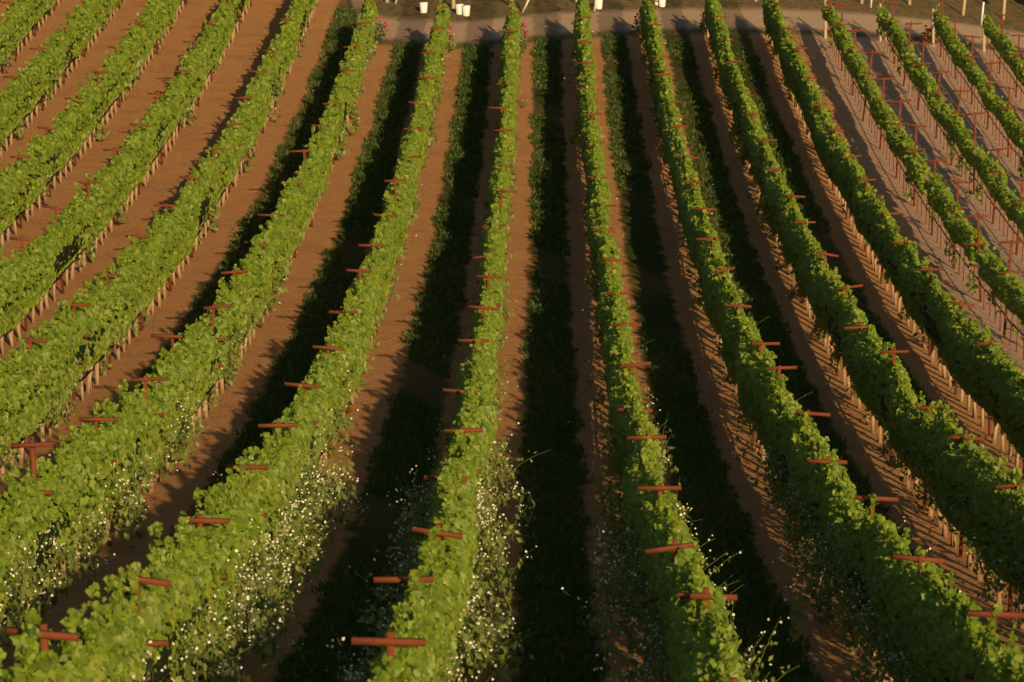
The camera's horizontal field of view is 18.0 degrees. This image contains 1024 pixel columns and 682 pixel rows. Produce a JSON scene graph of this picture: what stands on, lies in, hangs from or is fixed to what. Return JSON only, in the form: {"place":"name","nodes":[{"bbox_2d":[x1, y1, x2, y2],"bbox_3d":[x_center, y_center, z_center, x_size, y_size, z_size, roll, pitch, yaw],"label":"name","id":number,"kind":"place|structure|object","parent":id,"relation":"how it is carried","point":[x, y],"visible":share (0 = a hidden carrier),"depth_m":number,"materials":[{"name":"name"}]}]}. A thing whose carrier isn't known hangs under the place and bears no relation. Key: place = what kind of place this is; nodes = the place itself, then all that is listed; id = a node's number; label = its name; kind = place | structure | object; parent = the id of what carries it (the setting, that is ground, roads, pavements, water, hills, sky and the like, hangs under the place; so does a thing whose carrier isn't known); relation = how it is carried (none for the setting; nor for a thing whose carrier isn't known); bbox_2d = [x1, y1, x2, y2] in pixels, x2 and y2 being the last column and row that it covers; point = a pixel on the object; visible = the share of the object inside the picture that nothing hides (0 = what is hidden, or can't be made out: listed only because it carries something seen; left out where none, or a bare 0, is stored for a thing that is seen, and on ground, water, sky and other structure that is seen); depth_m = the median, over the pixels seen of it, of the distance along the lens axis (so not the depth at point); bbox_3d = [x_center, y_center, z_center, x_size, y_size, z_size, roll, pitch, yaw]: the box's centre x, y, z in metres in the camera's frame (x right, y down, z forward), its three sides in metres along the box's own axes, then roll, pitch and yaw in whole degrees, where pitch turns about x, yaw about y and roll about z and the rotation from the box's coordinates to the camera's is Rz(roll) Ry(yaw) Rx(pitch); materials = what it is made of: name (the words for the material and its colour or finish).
{"place":"outdoors","nodes":[
{"label":"outdoors","id":0,"kind":"place"},
{"bbox_2d":[0,0,1023,681],"bbox_3d":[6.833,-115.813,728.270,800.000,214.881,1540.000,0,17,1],"label":"ground","id":1,"kind":"structure","parent":0,"point":[658,280],"depth_m":79.62,"materials":[{"name":"soil"}]},
{"bbox_2d":[0,0,988,399],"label":"vine leaves","id":2,"kind":"object","parent":1,"relation":"on","point":[144,260],"visible":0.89,"depth_m":82.95,"materials":[{"name":"green plant"}]},
{"bbox_2d":[0,262,1023,681],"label":"vine leaves","id":3,"kind":"object","parent":1,"relation":"on","point":[932,620],"visible":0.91,"depth_m":40.26,"materials":[{"name":"green plant"}]},
{"bbox_2d":[0,0,1023,681],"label":"trellis posts","id":4,"kind":"object","parent":1,"relation":"on","point":[390,640],"visible":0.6,"depth_m":66.09,"materials":[{"name":"brown wood"}]},
{"bbox_2d":[834,1,1023,286],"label":"trellis wires","id":5,"kind":"object","parent":4,"relation":"attached to","point":[952,114],"visible":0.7,"depth_m":105.76,"materials":[{"name":"silver metal"}]},
{"bbox_2d":[0,0,1023,681],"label":"vine trunks","id":6,"kind":"object","parent":1,"relation":"on","point":[810,314],"visible":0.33,"depth_m":69.75,"materials":[{"name":"brown wood"}]},
{"bbox_2d":[0,0,1023,681],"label":"canopy","id":7,"kind":"object","parent":1,"relation":"on","point":[166,652],"visible":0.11,"depth_m":57.81,"materials":[{"name":"green plant"}]},
{"bbox_2d":[0,1,1023,679],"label":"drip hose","id":8,"kind":"object","parent":1,"relation":"on","point":[246,333],"visible":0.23,"depth_m":88.76,"materials":[{"name":"black"}]},
{"bbox_2d":[0,0,1023,681],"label":"weed","id":9,"kind":"object","parent":1,"relation":"on","point":[500,656],"depth_m":40.63,"materials":[{"name":"green plant"}]},
{"bbox_2d":[107,5,957,681],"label":"grass","id":10,"kind":"structure","parent":1,"relation":"on","point":[553,563],"depth_m":63.76,"materials":[{"name":"green plant"}]},
{"bbox_2d":[374,13,939,41],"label":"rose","id":11,"kind":"object","parent":1,"relation":"on","point":[378,34],"depth_m":113.70,"materials":[{"name":"plant"}]},
{"bbox_2d":[394,0,984,24],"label":"white stakes","id":12,"kind":"object","parent":1,"relation":"on","point":[463,9],"visible":0.8,"depth_m":118.02,"materials":[{"name":"white paint"}]},
{"bbox_2d":[374,0,1005,51],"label":"end posts","id":13,"kind":"object","parent":1,"relation":"on","point":[861,2],"visible":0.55,"depth_m":130.60,"materials":[{"name":"brown wood"}]},
{"bbox_2d":[821,0,1023,325],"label":"grapevines","id":14,"kind":"object","parent":1,"relation":"on","point":[925,84],"visible":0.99,"depth_m":103.94,"materials":[{"name":"green plant"}]}
]}

